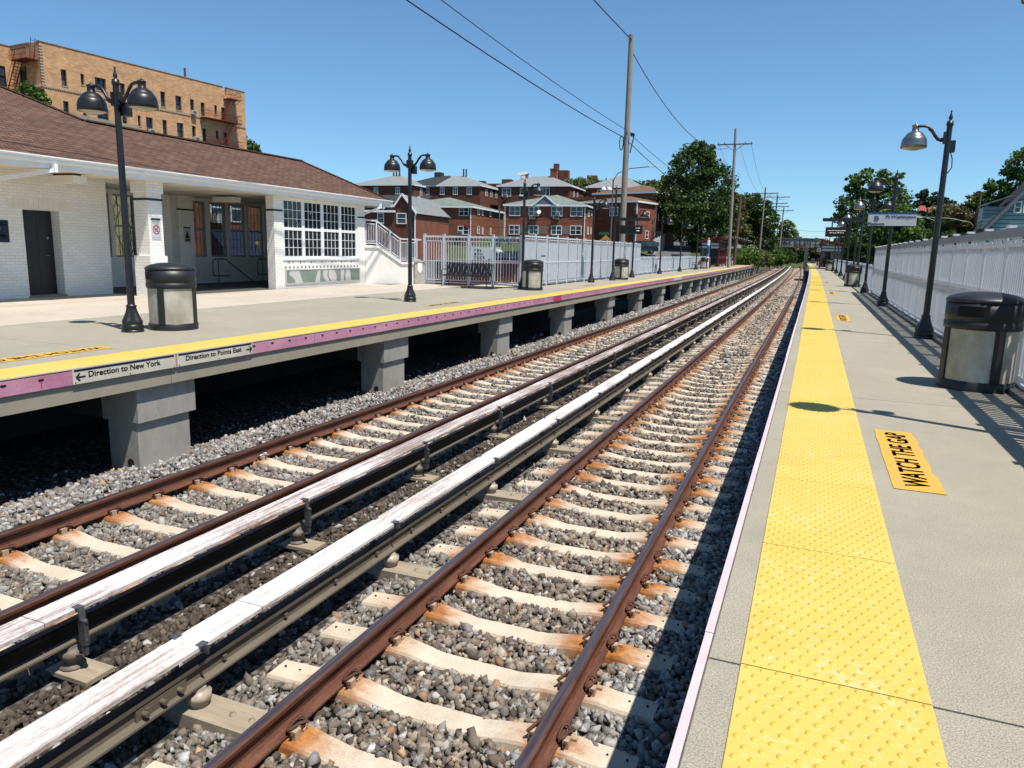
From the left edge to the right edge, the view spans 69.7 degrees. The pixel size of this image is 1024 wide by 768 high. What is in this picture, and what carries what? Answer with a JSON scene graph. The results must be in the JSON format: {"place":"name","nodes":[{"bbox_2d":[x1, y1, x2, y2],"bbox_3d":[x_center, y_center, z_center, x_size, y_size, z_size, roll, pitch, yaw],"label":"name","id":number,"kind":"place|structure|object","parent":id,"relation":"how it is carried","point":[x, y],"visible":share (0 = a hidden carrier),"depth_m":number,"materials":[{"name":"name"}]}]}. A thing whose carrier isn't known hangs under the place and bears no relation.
{"place":"outdoors","nodes":[
{"label":"outdoors","id":0,"kind":"place"},
{"bbox_2d":[0,266,808,767],"bbox_3d":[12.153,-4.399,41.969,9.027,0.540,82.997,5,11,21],"label":"ballast stones","id":1,"kind":"object","parent":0,"point":[50,494],"visible":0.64,"depth_m":7.04,"materials":[{"name":"grey gravel"}]},
{"bbox_2d":[0,265,759,468],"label":"station platform","id":2,"kind":"structure","parent":1,"relation":"on","point":[48,345],"depth_m":13.92,"materials":[{"name":"concrete"}]},
{"bbox_2d":[77,66,158,332],"bbox_3d":[-6.063,-2.826,11.497,1.488,4.030,0.428,5,11,21],"label":"lamp post","id":3,"kind":"object","parent":2,"relation":"on","point":[140,97],"visible":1,"depth_m":11.31,"materials":[{"name":"black metal"}]},
{"bbox_2d":[72,354,175,384],"bbox_3d":[-4.648,-0.187,8.901,0.010,0.167,1.450,5,11,21],"label":"direction sign","id":4,"kind":"object","parent":2,"relation":"attached to","point":[92,374],"visible":1,"depth_m":8.82,"materials":[{"name":"white metal"}]},
{"bbox_2d":[144,262,198,330],"bbox_3d":[-5.682,-1.474,12.297,0.784,1.100,0.784,2,10,2],"label":"litter bin","id":5,"kind":"object","parent":2,"relation":"on","point":[171,287],"visible":1,"depth_m":12.01,"materials":[{"name":"black plastic"}]},
{"bbox_2d":[0,85,393,299],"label":"station building","id":6,"kind":"structure","parent":2,"relation":"on","point":[59,181],"depth_m":20.07,"materials":[{"name":"white paint"}]},
{"bbox_2d":[0,220,9,241],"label":"poster","id":7,"kind":"object","parent":6,"relation":"attached to","point":[4,232],"visible":1,"depth_m":17.27,"materials":[{"name":"blue paper"}]},
{"bbox_2d":[22,210,57,294],"bbox_3d":[-11.853,-3.271,18.343,0.097,2.070,0.940,5,11,21],"label":"door","id":8,"kind":"structure","parent":6,"relation":"in","point":[38,234],"depth_m":18.43,"materials":[{"name":"black metal"}]},
{"bbox_2d":[112,194,136,256],"bbox_3d":[-12.141,-4.938,22.992,0.060,1.900,0.840,5,11,21],"label":"window","id":9,"kind":"structure","parent":6,"relation":"in","point":[132,202],"depth_m":23.22,"materials":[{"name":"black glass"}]},
{"bbox_2d":[151,218,160,239],"bbox_3d":[-9.281,-4.045,19.191,0.019,0.545,0.294,5,11,21],"label":"no smoking sign","id":10,"kind":"object","parent":6,"relation":"attached to","point":[156,228],"visible":1,"depth_m":19.19,"materials":[{"name":"red paint"}]},
{"bbox_2d":[113,196,230,254],"bbox_3d":[-12.406,-4.871,23.338,0.678,3.518,9.851,5,11,21],"label":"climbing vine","id":11,"kind":"object","parent":6,"relation":"attached to","point":[213,248],"visible":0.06,"depth_m":26.16,"materials":[{"name":"green plant"}]},
{"bbox_2d":[193,201,206,256],"bbox_3d":[-11.035,-5.404,25.676,0.060,1.900,0.840,5,11,21],"label":"window","id":12,"kind":"structure","parent":6,"relation":"in","point":[203,208],"depth_m":25.92,"materials":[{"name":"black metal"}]},
{"bbox_2d":[209,202,226,256],"bbox_3d":[-10.666,-5.560,26.570,0.060,1.900,0.840,5,11,21],"label":"window","id":13,"kind":"structure","parent":6,"relation":"in","point":[223,205],"depth_m":26.76,"materials":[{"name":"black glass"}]},
{"bbox_2d":[212,258,254,284],"bbox_3d":[-9.830,-3.993,26.033,0.044,0.890,2.031,5,11,21],"label":"handrail","id":14,"kind":"object","parent":6,"relation":"on","point":[218,275],"visible":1,"depth_m":25.41,"materials":[{"name":"black metal"}]},
{"bbox_2d":[229,204,245,256],"bbox_3d":[-10.297,-5.715,27.465,0.060,1.900,0.840,5,11,21],"label":"window","id":15,"kind":"structure","parent":6,"relation":"in","point":[243,225],"depth_m":27.65,"materials":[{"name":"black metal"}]},
{"bbox_2d":[248,206,262,256],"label":"window","id":16,"kind":"structure","parent":6,"relation":"in","point":[261,231],"depth_m":28.56,"materials":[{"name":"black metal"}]},
{"bbox_2d":[283,198,303,257],"bbox_3d":[-7.242,-5.120,24.278,0.060,1.920,1.053,5,11,21],"label":"window","id":17,"kind":"structure","parent":6,"relation":"in","point":[292,208],"depth_m":24.32,"materials":[{"name":"white paint"}]},
{"bbox_2d":[303,200,322,257],"bbox_3d":[-6.846,-5.287,25.239,0.060,1.920,1.052,5,11,21],"label":"window","id":18,"kind":"structure","parent":6,"relation":"in","point":[312,210],"depth_m":25.26,"materials":[{"name":"white paint"}]},
{"bbox_2d":[322,202,340,257],"bbox_3d":[-6.450,-5.454,26.199,0.060,1.920,1.053,5,11,21],"label":"window","id":19,"kind":"structure","parent":6,"relation":"in","point":[330,211],"depth_m":26.22,"materials":[{"name":"white paint"}]},
{"bbox_2d":[340,204,356,257],"bbox_3d":[-6.054,-5.621,27.160,0.060,1.920,1.052,5,11,21],"label":"window","id":20,"kind":"structure","parent":6,"relation":"in","point":[348,213],"depth_m":27.19,"materials":[{"name":"white paint"}]},
{"bbox_2d":[177,343,252,366],"bbox_3d":[-4.100,-0.417,10.229,0.010,0.167,1.400,5,11,21],"label":"direction sign","id":21,"kind":"object","parent":2,"relation":"attached to","point":[195,357],"visible":1,"depth_m":10.16,"materials":[{"name":"white metal"}]},
{"bbox_2d":[365,245,424,283],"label":"stair wall","id":22,"kind":"structure","parent":2,"relation":"on","point":[382,266],"depth_m":28.68,"materials":[{"name":"white paint"}]},
{"bbox_2d":[365,219,420,261],"bbox_3d":[-4.638,-5.589,28.728,2.272,1.622,0.096,-4,11,-25],"label":"stair railing","id":23,"kind":"object","parent":22,"relation":"on","point":[390,236],"visible":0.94,"depth_m":28.67,"materials":[{"name":"white metal"}]},
{"bbox_2d":[384,145,435,301],"bbox_3d":[-2.690,-4.193,19.389,1.488,4.030,0.428,5,11,21],"label":"lamp post","id":24,"kind":"object","parent":2,"relation":"on","point":[427,164],"visible":1,"depth_m":19.20,"materials":[{"name":"black metal"}]},
{"bbox_2d":[441,263,493,287],"bbox_3d":[-1.709,-4.167,28.164,1.950,0.869,0.660,5,11,21],"label":"bench","id":25,"kind":"object","parent":2,"relation":"on","point":[470,274],"visible":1,"depth_m":28.25,"materials":[{"name":"black metal"}]},
{"bbox_2d":[423,234,521,286],"bbox_3d":[-1.564,-4.783,28.463,4.211,1.970,0.101,5,11,21],"label":"barred fence","id":26,"kind":"object","parent":2,"relation":"on","point":[468,254],"visible":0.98,"depth_m":28.39,"materials":[{"name":"white metal"}]},
{"bbox_2d":[432,259,519,285],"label":"brick ramp wall","id":27,"kind":"structure","parent":2,"relation":"on","point":[512,277],"depth_m":31.67,"materials":[{"name":"brown brick"}]},
{"bbox_2d":[518,171,543,288],"bbox_3d":[0.640,-5.611,26.972,1.029,4.239,0.428,5,11,21],"label":"lamp post","id":28,"kind":"object","parent":2,"relation":"on","point":[538,190],"visible":0.88,"depth_m":26.82,"materials":[{"name":"black metal"}]},
{"bbox_2d":[522,259,543,290],"bbox_3d":[0.750,-3.966,26.719,0.784,1.100,0.784,8,12,31],"label":"litter bin","id":29,"kind":"object","parent":2,"relation":"on","point":[532,275],"visible":1,"depth_m":26.42,"materials":[{"name":"black plastic"}]},
{"bbox_2d":[524,235,640,284],"bbox_3d":[4.300,-6.309,37.372,0.141,2.030,20.939,5,11,21],"label":"screened fence","id":30,"kind":"object","parent":2,"relation":"on","point":[571,259],"visible":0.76,"depth_m":33.94,"materials":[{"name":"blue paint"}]},
{"bbox_2d":[588,194,609,282],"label":"lamp post","id":31,"kind":"object","parent":2,"relation":"on","point":[605,204],"visible":1,"depth_m":33.98,"materials":[{"name":"black metal"}]},
{"bbox_2d":[614,258,628,279],"bbox_3d":[5.798,-6.099,39.002,0.784,1.100,0.784,4,11,12],"label":"litter bin","id":32,"kind":"object","parent":2,"relation":"on","point":[621,268],"visible":0.97,"depth_m":38.71,"materials":[{"name":"black plastic"}]},
{"bbox_2d":[609,185,649,280],"bbox_3d":[5.902,-7.533,36.793,1.928,4.720,0.336,5,11,21],"label":"sign post","id":33,"kind":"object","parent":2,"relation":"on","point":[612,277],"visible":1,"depth_m":36.88,"materials":[{"name":"black metal"}]},
{"bbox_2d":[619,221,642,233],"bbox_3d":[5.949,-7.809,36.698,1.140,0.640,0.190,5,11,21],"label":"information screen","id":34,"kind":"object","parent":33,"relation":"hanging from","point":[631,229],"visible":1,"depth_m":36.63,"materials":[{"name":"black plastic"}]},
{"bbox_2d":[629,206,647,277],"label":"lamp post","id":35,"kind":"object","parent":2,"relation":"on","point":[644,214],"visible":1,"depth_m":41.99,"materials":[{"name":"black metal"}]},
{"bbox_2d":[657,216,672,273],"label":"lamp post","id":36,"kind":"object","parent":2,"relation":"on","point":[669,221],"visible":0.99,"depth_m":50.43,"materials":[{"name":"black metal"}]},
{"bbox_2d":[637,256,701,274],"bbox_3d":[15.058,-10.598,64.454,0.121,1.200,37.640,5,11,21],"label":"screened fence","id":37,"kind":"object","parent":2,"relation":"on","point":[669,263],"visible":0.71,"depth_m":56.24,"materials":[{"name":"blue paint"}]},
{"bbox_2d":[698,235,733,266],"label":"platform shelter","id":38,"kind":"object","parent":2,"relation":"on","point":[718,255],"visible":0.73,"depth_m":84.10,"materials":[{"name":"red paint"}]},
{"bbox_2d":[731,244,774,266],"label":"bush","id":39,"kind":"object","parent":2,"relation":"on","point":[762,253],"visible":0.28,"depth_m":116.21,"materials":[{"name":"green plant"}]},
{"bbox_2d":[0,266,783,681],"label":"railway track","id":40,"kind":"structure","parent":1,"relation":"on","point":[58,526],"depth_m":8.91,"materials":[{"name":"concrete"}]},
{"bbox_2d":[0,265,786,686],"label":"third rail","id":41,"kind":"object","parent":1,"relation":"on","point":[68,639],"visible":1,"depth_m":6.64,"materials":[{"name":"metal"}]},
{"bbox_2d":[0,266,791,767],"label":"third rail","id":42,"kind":"object","parent":1,"relation":"on","point":[180,696],"visible":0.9,"depth_m":5.23,"materials":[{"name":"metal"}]},
{"bbox_2d":[145,266,803,767],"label":"railway track","id":43,"kind":"structure","parent":1,"relation":"on","point":[281,726],"depth_m":5.90,"materials":[{"name":"concrete"}]},
{"bbox_2d":[717,128,752,266],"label":"utility pole","id":44,"kind":"object","parent":1,"relation":"on","point":[731,204],"visible":0.92,"depth_m":81.02,"materials":[{"name":"brown wood"}]},
{"bbox_2d":[733,198,741,265],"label":"utility pole","id":45,"kind":"object","parent":1,"relation":"on","point":[737,232],"visible":0.71,"depth_m":96.27,"materials":[{"name":"brown wood"}]},
{"bbox_2d":[752,187,777,248],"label":"utility pole","id":46,"kind":"object","parent":1,"relation":"on","point":[763,214],"visible":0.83,"depth_m":128.48,"materials":[{"name":"brown wood"}]},
{"bbox_2d":[774,247,798,265],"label":"bush","id":47,"kind":"object","parent":1,"relation":"on","point":[793,258],"visible":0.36,"depth_m":163.23,"materials":[{"name":"green plant"}]},
{"bbox_2d":[756,237,822,247],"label":"girder bridge","id":48,"kind":"structure","parent":1,"relation":"on","point":[799,242],"depth_m":180.85,"materials":[{"name":"metal"}]},
{"bbox_2d":[666,263,1023,767],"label":"station platform","id":49,"kind":"structure","parent":1,"relation":"on","point":[867,610],"depth_m":3.41,"materials":[{"name":"concrete"}]},
{"bbox_2d":[815,237,845,268],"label":"platform shelter","id":50,"kind":"object","parent":49,"relation":"on","point":[826,252],"visible":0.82,"depth_m":85.68,"materials":[{"name":"red paint"}]},
{"bbox_2d":[823,190,866,286],"bbox_3d":[16.303,-7.196,36.287,1.958,4.720,0.336,5,11,21],"label":"sign post","id":51,"kind":"object","parent":49,"relation":"on","point":[856,283],"visible":1,"depth_m":36.01,"materials":[{"name":"black metal"}]},
{"bbox_2d":[825,221,850,236],"bbox_3d":[16.082,-7.636,36.274,1.140,0.740,0.190,5,11,21],"label":"information screen","id":52,"kind":"object","parent":51,"relation":"hanging from","point":[832,231],"visible":1,"depth_m":36.22,"materials":[{"name":"black plastic"}]},
{"bbox_2d":[844,210,859,263],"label":"lamp post","id":53,"kind":"object","parent":49,"relation":"on","point":[849,216],"visible":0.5,"depth_m":39.55,"materials":[{"name":"black metal"}]},
{"bbox_2d":[844,264,862,286],"bbox_3d":[16.968,-5.397,36.599,0.784,1.100,0.784,-4,12,-28],"label":"litter bin","id":54,"kind":"object","parent":49,"relation":"on","point":[853,272],"visible":0.95,"depth_m":36.31,"materials":[{"name":"black plastic"}]},
{"bbox_2d":[834,259,874,291],"bbox_3d":[26.267,-9.197,58.327,0.150,1.170,62.371,5,11,21],"label":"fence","id":55,"kind":"object","parent":49,"relation":"on","point":[870,276],"visible":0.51,"depth_m":35.24,"materials":[{"name":"white paint"}]},
{"bbox_2d":[854,195,891,292],"bbox_3d":[14.765,-5.797,30.372,1.488,4.030,0.428,5,11,21],"label":"lamp post","id":56,"kind":"object","parent":49,"relation":"on","point":[860,205],"visible":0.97,"depth_m":30.21,"materials":[{"name":"black metal"}]},
{"bbox_2d":[868,170,900,305],"bbox_3d":[11.093,-4.388,22.216,0.912,4.030,0.428,5,11,21],"label":"lamp post","id":57,"kind":"object","parent":49,"relation":"on","point":[876,186],"visible":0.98,"depth_m":22.02,"materials":[{"name":"black metal"}]},
{"bbox_2d":[867,213,917,225],"bbox_3d":[11.336,-4.912,21.945,1.306,0.380,0.107,5,11,21],"label":"platform sign","id":58,"kind":"object","parent":57,"relation":"attached to","point":[892,219],"visible":1,"depth_m":21.90,"materials":[{"name":"white metal"}]},
{"bbox_2d":[900,110,955,338],"bbox_3d":[7.405,-2.854,13.377,0.912,4.030,0.428,5,11,21],"label":"lamp post","id":59,"kind":"object","parent":49,"relation":"on","point":[915,139],"visible":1,"depth_m":13.16,"materials":[{"name":"black metal"}]},
{"bbox_2d":[868,225,1023,404],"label":"vinyl fence","id":60,"kind":"object","parent":49,"relation":"on","point":[962,265],"visible":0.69,"depth_m":13.02,"materials":[{"name":"plastic"}]},
{"bbox_2d":[936,291,1023,393],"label":"litter bin","id":61,"kind":"object","parent":49,"relation":"on","point":[983,330],"visible":0.98,"depth_m":8.11,"materials":[{"name":"black plastic"}]},
{"bbox_2d":[426,261,576,283],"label":"side street","id":62,"kind":"structure","parent":0,"point":[429,270],"depth_m":57.47,"materials":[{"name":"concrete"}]},
{"bbox_2d":[470,247,501,259],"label":"box van","id":63,"kind":"object","parent":62,"relation":"on","point":[483,250],"visible":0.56,"depth_m":71.91,"materials":[{"name":"white paint"}]},
{"bbox_2d":[488,251,536,260],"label":"parked car","id":64,"kind":"object","parent":62,"relation":"on","point":[500,256],"visible":0.02,"depth_m":71.24,"materials":[{"name":"black paint"}]},
{"bbox_2d":[0,0,1023,242],"label":"sky","id":65,"kind":"structure","parent":0,"point":[823,92],"materials":[{"name":"blue"}]},
{"bbox_2d":[387,216,755,284],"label":"ground","id":66,"kind":"structure","parent":0,"point":[504,247],"depth_m":103.02,"materials":[{"name":"green plant"}]},
{"bbox_2d":[15,80,52,104],"bbox_3d":[-39.310,-19.377,60.560,3.112,10.559,2.956,11,14,42],"label":"tree","id":67,"kind":"object","parent":66,"relation":"on","point":[32,90],"visible":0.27,"depth_m":59.48,"materials":[{"name":"green plant"}]},
{"bbox_2d":[70,113,138,254],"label":"cream building","id":68,"kind":"structure","parent":66,"relation":"on","point":[118,231],"depth_m":33.99,"materials":[{"name":"brick"}]},
{"bbox_2d":[0,40,246,148],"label":"apartment building","id":69,"kind":"structure","parent":66,"relation":"on","point":[62,76],"depth_m":76.74,"materials":[{"name":"beige brick"}]},
{"bbox_2d":[3,37,38,95],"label":"fire escape","id":70,"kind":"object","parent":69,"relation":"attached to","point":[23,59],"visible":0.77,"depth_m":68.60,"materials":[{"name":"red metal"}]},
{"bbox_2d":[199,91,242,146],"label":"fire escape","id":71,"kind":"object","parent":69,"relation":"attached to","point":[230,99],"visible":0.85,"depth_m":86.20,"materials":[{"name":"red metal"}]},
{"bbox_2d":[193,203,259,254],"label":"brick shop","id":72,"kind":"structure","parent":66,"relation":"on","point":[217,251],"depth_m":45.16},
{"bbox_2d":[230,206,240,222],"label":"window","id":73,"kind":"structure","parent":72,"relation":"in","point":[232,209],"depth_m":46.14,"materials":[{"name":"glass"}]},
{"bbox_2d":[246,134,261,151],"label":"tree","id":74,"kind":"object","parent":66,"relation":"on","point":[253,146],"visible":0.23,"depth_m":98.02,"materials":[{"name":"green plant"}]},
{"bbox_2d":[355,171,426,203],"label":"hill house","id":75,"kind":"structure","parent":66,"relation":"on","point":[396,184],"depth_m":151.12,"materials":[{"name":"red brick"}]},
{"bbox_2d":[364,195,432,209],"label":"house","id":76,"kind":"structure","parent":66,"relation":"on","point":[394,198],"depth_m":128.44,"materials":[{"name":"red brick"}]},
{"bbox_2d":[365,193,449,261],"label":"brick house","id":77,"kind":"structure","parent":66,"relation":"on","point":[427,218],"depth_m":89.69,"materials":[{"name":"brown brick"}]},
{"bbox_2d":[389,196,505,245],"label":"brick house","id":78,"kind":"structure","parent":66,"relation":"on","point":[455,209],"depth_m":104.78,"materials":[{"name":"red brick"}]},
{"bbox_2d":[416,169,497,209],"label":"hill house","id":79,"kind":"structure","parent":66,"relation":"on","point":[439,185],"depth_m":152.91,"materials":[{"name":"red brick"}]},
{"bbox_2d":[496,168,585,215],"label":"hill house","id":80,"kind":"structure","parent":66,"relation":"on","point":[551,184],"depth_m":153.54,"materials":[{"name":"red brick"}]},
{"bbox_2d":[503,195,592,243],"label":"brick house","id":81,"kind":"structure","parent":66,"relation":"on","point":[549,208],"depth_m":105.91,"materials":[{"name":"brown brick"}]},
{"bbox_2d":[554,164,597,185],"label":"flat roof building","id":82,"kind":"structure","parent":66,"relation":"on","point":[563,174],"depth_m":233.00,"materials":[{"name":"red brick"}]},
{"bbox_2d":[561,177,594,196],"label":"tree","id":83,"kind":"object","parent":66,"relation":"on","point":[583,183],"visible":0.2,"depth_m":172.94,"materials":[{"name":"green plant"}]},
{"bbox_2d":[586,175,640,196],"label":"hill house","id":84,"kind":"structure","parent":66,"relation":"on","point":[596,187],"depth_m":150.69,"materials":[{"name":"grey brick"}]},
{"bbox_2d":[580,196,673,247],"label":"brick house","id":85,"kind":"structure","parent":66,"relation":"on","point":[652,229],"depth_m":109.53,"materials":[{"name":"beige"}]},
{"bbox_2d":[599,165,657,245],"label":"street light","id":86,"kind":"object","parent":66,"relation":"on","point":[603,233],"visible":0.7,"depth_m":69.40,"materials":[{"name":"white paint"}]},
{"bbox_2d":[592,185,678,202],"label":"brick house","id":87,"kind":"structure","parent":66,"relation":"on","point":[644,192],"depth_m":128.50,"materials":[{"name":"beige"}]},
{"bbox_2d":[631,241,659,253],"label":"parked car","id":88,"kind":"object","parent":66,"relation":"on","point":[650,247],"visible":0.49,"depth_m":101.25,"materials":[{"name":"black paint"}]},
{"bbox_2d":[652,140,741,250],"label":"tree","id":89,"kind":"object","parent":66,"relation":"on","point":[694,211],"visible":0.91,"depth_m":108.44,"materials":[{"name":"green plant"}]},
{"bbox_2d":[715,190,752,243],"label":"tree","id":90,"kind":"object","parent":66,"relation":"on","point":[745,229],"visible":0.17,"depth_m":125.55,"materials":[{"name":"green plant"}]},
{"bbox_2d":[727,248,762,266],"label":"bush","id":91,"kind":"object","parent":66,"relation":"on","point":[742,258],"visible":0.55,"depth_m":103.42,"materials":[{"name":"green plant"}]},
{"bbox_2d":[733,194,780,251],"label":"tree","id":92,"kind":"object","parent":66,"relation":"on","point":[754,211],"visible":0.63,"depth_m":132.33,"materials":[{"name":"green plant"}]},
{"bbox_2d":[567,236,691,277],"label":"street","id":93,"kind":"structure","parent":0,"point":[674,249],"depth_m":109.33,"materials":[{"name":"grey asphalt"}]},
{"bbox_2d":[619,34,634,246],"bbox_3d":[7.005,-13.130,45.336,0.950,15.701,0.440,5,11,21],"label":"utility pole","id":94,"kind":"object","parent":93,"relation":"on","point":[627,135],"visible":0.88,"depth_m":44.88,"materials":[{"name":"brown wood"}]},
{"bbox_2d":[406,0,625,138],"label":"overhead wire","id":95,"kind":"object","parent":94,"relation":"attached to","point":[502,63],"visible":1,"depth_m":29.21,"materials":[{"name":"black metal"}]},
{"bbox_2d":[441,0,625,129],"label":"overhead wire","id":96,"kind":"object","parent":94,"relation":"attached to","point":[524,61],"visible":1,"depth_m":30.36,"materials":[{"name":"black metal"}]},
{"bbox_2d":[715,261,816,266],"bbox_3d":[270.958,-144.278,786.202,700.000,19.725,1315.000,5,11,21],"label":"ground","id":97,"kind":"structure","parent":0,"point":[795,265],"depth_m":214.10,"materials":[{"name":"green plant"}]},
{"bbox_2d":[767,246,788,266],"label":"bush","id":98,"kind":"object","parent":97,"relation":"on","point":[781,258],"visible":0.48,"depth_m":138.40,"materials":[{"name":"green plant"}]},
{"bbox_2d":[776,219,801,249],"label":"tree","id":99,"kind":"object","parent":97,"relation":"on","point":[786,231],"visible":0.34,"depth_m":188.14,"materials":[{"name":"green plant"}]},
{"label":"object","id":100,"kind":"structure","parent":0,"visible":0},
{"bbox_2d":[830,167,925,251],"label":"tree","id":101,"kind":"object","parent":100,"relation":"on","point":[856,184],"visible":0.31,"depth_m":97.81,"materials":[{"name":"green plant"}]},
{"bbox_2d":[844,203,939,265],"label":"tree","id":102,"kind":"object","parent":100,"relation":"on","point":[901,234],"visible":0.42,"depth_m":84.39,"materials":[{"name":"green plant"}]},
{"bbox_2d":[908,188,957,236],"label":"tree","id":103,"kind":"object","parent":100,"relation":"on","point":[924,199],"visible":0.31,"depth_m":118.09,"materials":[{"name":"green plant"}]},
{"bbox_2d":[917,192,981,241],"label":"street light","id":104,"kind":"object","parent":100,"relation":"on","point":[978,209],"visible":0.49,"depth_m":79.63,"materials":[{"name":"grey metal"}]},
{"bbox_2d":[929,202,970,235],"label":"tree","id":105,"kind":"object","parent":100,"relation":"on","point":[947,208],"visible":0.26,"depth_m":110.78,"materials":[{"name":"green plant"}]},
{"bbox_2d":[941,191,984,234],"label":"tree","id":106,"kind":"object","parent":100,"relation":"on","point":[959,211],"visible":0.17,"depth_m":104.08,"materials":[{"name":"green plant"}]},
{"bbox_2d":[965,147,1023,214],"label":"tree","id":107,"kind":"object","parent":100,"relation":"on","point":[1011,172],"visible":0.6,"depth_m":90.73,"materials":[{"name":"green plant"}]},
{"bbox_2d":[972,182,1023,244],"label":"blue house","id":108,"kind":"structure","parent":100,"relation":"on","point":[1009,210],"depth_m":61.80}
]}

